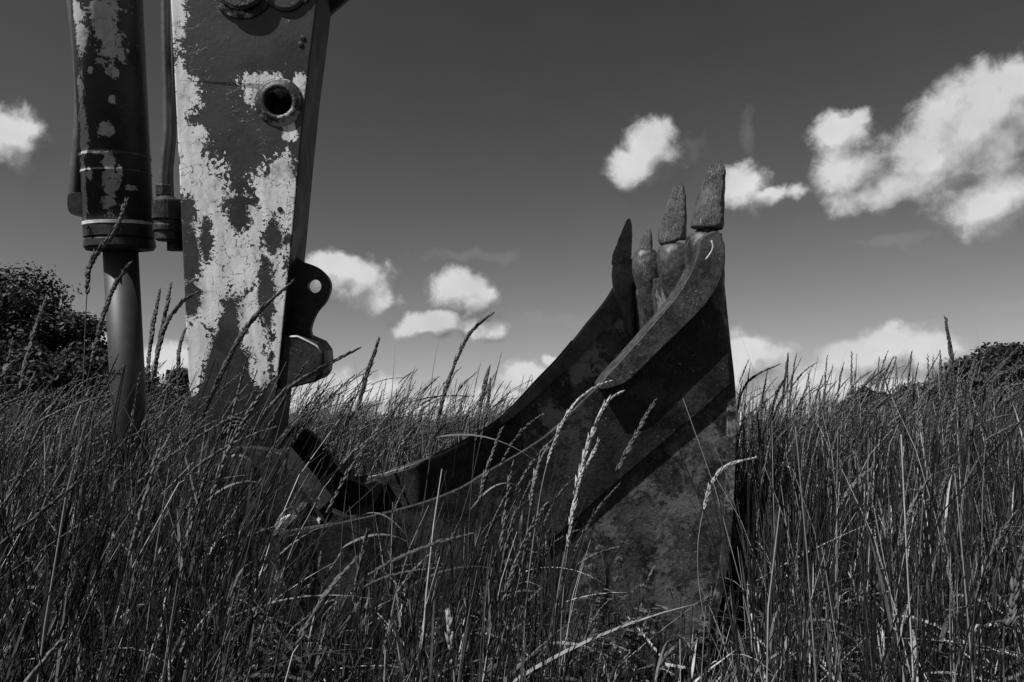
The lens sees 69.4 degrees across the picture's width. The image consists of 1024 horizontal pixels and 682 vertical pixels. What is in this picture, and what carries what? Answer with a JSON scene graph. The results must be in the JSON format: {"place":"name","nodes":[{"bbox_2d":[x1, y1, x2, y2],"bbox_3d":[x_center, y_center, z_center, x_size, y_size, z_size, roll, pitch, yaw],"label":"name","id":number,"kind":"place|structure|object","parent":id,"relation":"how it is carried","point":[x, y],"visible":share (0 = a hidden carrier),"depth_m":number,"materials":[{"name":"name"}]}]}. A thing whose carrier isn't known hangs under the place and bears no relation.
{"place":"outdoors","nodes":[
{"label":"outdoors","id":0,"kind":"place"},
{"bbox_2d":[0,0,1023,423],"label":"sky","id":1,"kind":"structure","parent":0,"point":[474,159],"materials":[{"name":"grey"}]},
{"bbox_2d":[0,294,1023,681],"bbox_3d":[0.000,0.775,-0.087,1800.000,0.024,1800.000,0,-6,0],"label":"ground","id":2,"kind":"structure","parent":0,"point":[718,666],"depth_m":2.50,"materials":[{"name":"grey plant"}]},
{"bbox_2d":[1,294,47,547],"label":"grass stalk","id":3,"kind":"object","parent":2,"relation":"on","point":[32,336],"depth_m":1.50,"materials":[{"name":"grey plant"}]},
{"bbox_2d":[0,359,79,430],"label":"leafy bush","id":4,"kind":"object","parent":2,"relation":"on","point":[47,373],"visible":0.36,"depth_m":18.48,"materials":[{"name":"black plant"}]},
{"bbox_2d":[0,261,81,360],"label":"leafy tree","id":5,"kind":"object","parent":2,"relation":"on","point":[14,300],"visible":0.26,"depth_m":23.31,"materials":[{"name":"black plant"}]},
{"bbox_2d":[0,309,107,387],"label":"leafy tree","id":6,"kind":"object","parent":2,"relation":"on","point":[52,331],"visible":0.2,"depth_m":22.27,"materials":[{"name":"black plant"}]},
{"bbox_2d":[57,261,132,654],"bbox_3d":[-0.762,0.391,1.316,0.149,1.077,0.023,-4,-7,29],"label":"grass stalk","id":7,"kind":"object","parent":2,"relation":"on","point":[100,326],"depth_m":1.35,"materials":[{"name":"grey plant"}]},
{"bbox_2d":[65,197,128,678],"bbox_3d":[-0.677,0.338,1.159,0.114,1.146,0.036,-5,-8,39],"label":"grass stalk","id":8,"kind":"object","parent":2,"relation":"on","point":[94,254],"depth_m":1.20,"materials":[{"name":"grey plant"}]},
{"bbox_2d":[42,339,159,424],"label":"leafy bush","id":9,"kind":"object","parent":2,"relation":"on","point":[76,355],"visible":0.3,"depth_m":20.02,"materials":[{"name":"black plant"}]},
{"bbox_2d":[127,287,160,669],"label":"grass stalk","id":10,"kind":"object","parent":2,"relation":"on","point":[152,330],"depth_m":1.50,"materials":[{"name":"grey plant"}]},
{"bbox_2d":[123,281,171,669],"bbox_3d":[-0.714,0.411,1.424,0.116,1.059,0.014,-5,-8,40],"label":"grass stalk","id":11,"kind":"object","parent":2,"relation":"on","point":[167,302],"depth_m":1.45,"materials":[{"name":"grey plant"}]},
{"bbox_2d":[120,290,199,681],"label":"grass stalk","id":12,"kind":"object","parent":2,"relation":"on","point":[165,326],"depth_m":1.40,"materials":[{"name":"grey plant"}]},
{"bbox_2d":[145,366,190,420],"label":"leafy bush","id":13,"kind":"object","parent":2,"relation":"on","point":[184,380],"visible":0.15,"depth_m":24.27,"materials":[{"name":"black plant"}]},
{"bbox_2d":[168,328,186,575],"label":"grass stalk","id":14,"kind":"object","parent":2,"relation":"on","point":[178,358],"depth_m":1.70,"materials":[{"name":"grey plant"}]},
{"bbox_2d":[129,279,294,681],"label":"grass stalk","id":15,"kind":"object","parent":2,"relation":"on","point":[240,337],"depth_m":1.30,"materials":[{"name":"grey plant"}]},
{"bbox_2d":[187,347,361,651],"bbox_3d":[-0.432,0.471,1.329,0.324,0.920,0.045,-1,-6,10],"label":"grass stalk","id":16,"kind":"object","parent":2,"relation":"on","point":[302,378],"depth_m":1.35,"materials":[{"name":"grey plant"}]},
{"bbox_2d":[337,336,408,680],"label":"grass stalk","id":17,"kind":"object","parent":2,"relation":"on","point":[365,378],"depth_m":1.50,"materials":[{"name":"grey plant"}]},
{"bbox_2d":[66,0,735,681],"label":"excavator arm","id":18,"kind":"object","parent":2,"relation":"on","point":[242,80],"visible":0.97,"depth_m":2.56},
{"bbox_2d":[444,609,455,681],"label":"grass stalk","id":19,"kind":"object","parent":2,"relation":"on","point":[449,621],"depth_m":1.00,"materials":[{"name":"grey plant"}]},
{"bbox_2d":[363,311,537,681],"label":"grass stalk","id":20,"kind":"object","parent":2,"relation":"on","point":[446,386],"depth_m":1.55,"materials":[{"name":"grey plant"}]},
{"bbox_2d":[452,378,490,617],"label":"grass stalk","id":21,"kind":"object","parent":2,"relation":"on","point":[487,408],"depth_m":2.00,"materials":[{"name":"grey plant"}]},
{"bbox_2d":[466,364,511,664],"bbox_3d":[-0.053,0.526,1.886,0.129,0.934,0.078,0,-6,0],"label":"grass stalk","id":22,"kind":"object","parent":2,"relation":"on","point":[481,397],"depth_m":1.90,"materials":[{"name":"grey plant"}]},
{"bbox_2d":[496,444,548,667],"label":"grass stalk","id":23,"kind":"object","parent":2,"relation":"on","point":[535,473],"depth_m":1.40,"materials":[{"name":"grey plant"}]},
{"bbox_2d":[499,544,563,680],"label":"clover plant","id":24,"kind":"object","parent":2,"relation":"on","point":[545,549],"visible":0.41,"depth_m":1.80,"materials":[{"name":"grey plant"}]},
{"bbox_2d":[523,380,612,672],"bbox_3d":[0.086,0.492,1.222,0.176,0.854,0.034,-3,-7,24],"label":"grass stalk","id":25,"kind":"object","parent":2,"relation":"on","point":[568,412],"depth_m":1.25,"materials":[{"name":"grey plant"}]},
{"bbox_2d":[559,438,599,681],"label":"grass stalk","id":26,"kind":"object","parent":2,"relation":"on","point":[592,454],"depth_m":1.30,"materials":[{"name":"grey plant"}]},
{"bbox_2d":[550,390,624,676],"bbox_3d":[0.124,0.505,1.277,0.158,0.840,0.027,-3,-7,27],"label":"grass stalk","id":27,"kind":"object","parent":2,"relation":"on","point":[591,436],"depth_m":1.30,"materials":[{"name":"grey plant"}]},
{"bbox_2d":[563,590,614,681],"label":"clover plant","id":28,"kind":"object","parent":2,"relation":"on","point":[575,611],"visible":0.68,"depth_m":1.83,"materials":[{"name":"grey plant"}]},
{"bbox_2d":[579,544,623,680],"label":"clover plant","id":29,"kind":"object","parent":2,"relation":"on","point":[591,566],"visible":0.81,"depth_m":1.99,"materials":[{"name":"grey plant"}]},
{"bbox_2d":[603,556,661,675],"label":"clover plant","id":30,"kind":"object","parent":2,"relation":"on","point":[635,589],"visible":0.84,"depth_m":1.98,"materials":[{"name":"grey plant"}]},
{"bbox_2d":[656,585,723,681],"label":"clover plant","id":31,"kind":"object","parent":2,"relation":"on","point":[705,599],"visible":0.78,"depth_m":1.87,"materials":[{"name":"grey plant"}]},
{"bbox_2d":[697,456,756,681],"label":"grass stalk","id":32,"kind":"object","parent":2,"relation":"on","point":[717,473],"depth_m":1.50,"materials":[{"name":"grey plant"}]},
{"bbox_2d":[723,363,780,655],"bbox_3d":[0.801,0.566,2.465,0.215,0.983,0.042,-2,-7,21],"label":"grass stalk","id":33,"kind":"object","parent":2,"relation":"on","point":[750,379],"depth_m":2.50,"materials":[{"name":"grey plant"}]},
{"bbox_2d":[778,355,788,559],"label":"grass stalk","id":34,"kind":"object","parent":2,"relation":"on","point":[785,374],"depth_m":2.60,"materials":[{"name":"grey plant"}]},
{"bbox_2d":[815,368,885,531],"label":"grass stalk","id":35,"kind":"object","parent":2,"relation":"on","point":[858,390],"depth_m":2.40,"materials":[{"name":"grey plant"}]},
{"bbox_2d":[837,386,896,418],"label":"leafy bush","id":36,"kind":"object","parent":2,"relation":"on","point":[862,399],"visible":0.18,"depth_m":79.63,"materials":[{"name":"black plant"}]},
{"bbox_2d":[902,405,917,641],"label":"grass stalk","id":37,"kind":"object","parent":2,"relation":"on","point":[904,434],"depth_m":1.80,"materials":[{"name":"grey plant"}]},
{"bbox_2d":[882,376,980,424],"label":"leafy bush","id":38,"kind":"object","parent":2,"relation":"on","point":[924,387],"visible":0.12,"depth_m":55.11,"materials":[{"name":"black plant"}]},
{"bbox_2d":[944,316,970,636],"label":"grass stalk","id":39,"kind":"object","parent":2,"relation":"on","point":[950,349],"depth_m":1.80,"materials":[{"name":"grey plant"}]},
{"bbox_2d":[922,355,1023,419],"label":"leafy tree","id":40,"kind":"object","parent":2,"relation":"on","point":[988,364],"visible":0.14,"depth_m":56.16,"materials":[{"name":"black plant"}]},
{"bbox_2d":[941,341,1023,419],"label":"leafy tree","id":41,"kind":"object","parent":2,"relation":"on","point":[996,350],"visible":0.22,"depth_m":58.80,"materials":[{"name":"black plant"}]},
{"bbox_2d":[956,344,1020,542],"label":"grass stalk","id":42,"kind":"object","parent":2,"relation":"on","point":[997,371],"depth_m":2.20,"materials":[{"name":"grey plant"}]},
{"bbox_2d":[1002,543,1023,681],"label":"grass stalk","id":43,"kind":"object","parent":2,"relation":"on","point":[1015,590],"depth_m":0.80,"materials":[{"name":"grey plant"}]}
]}

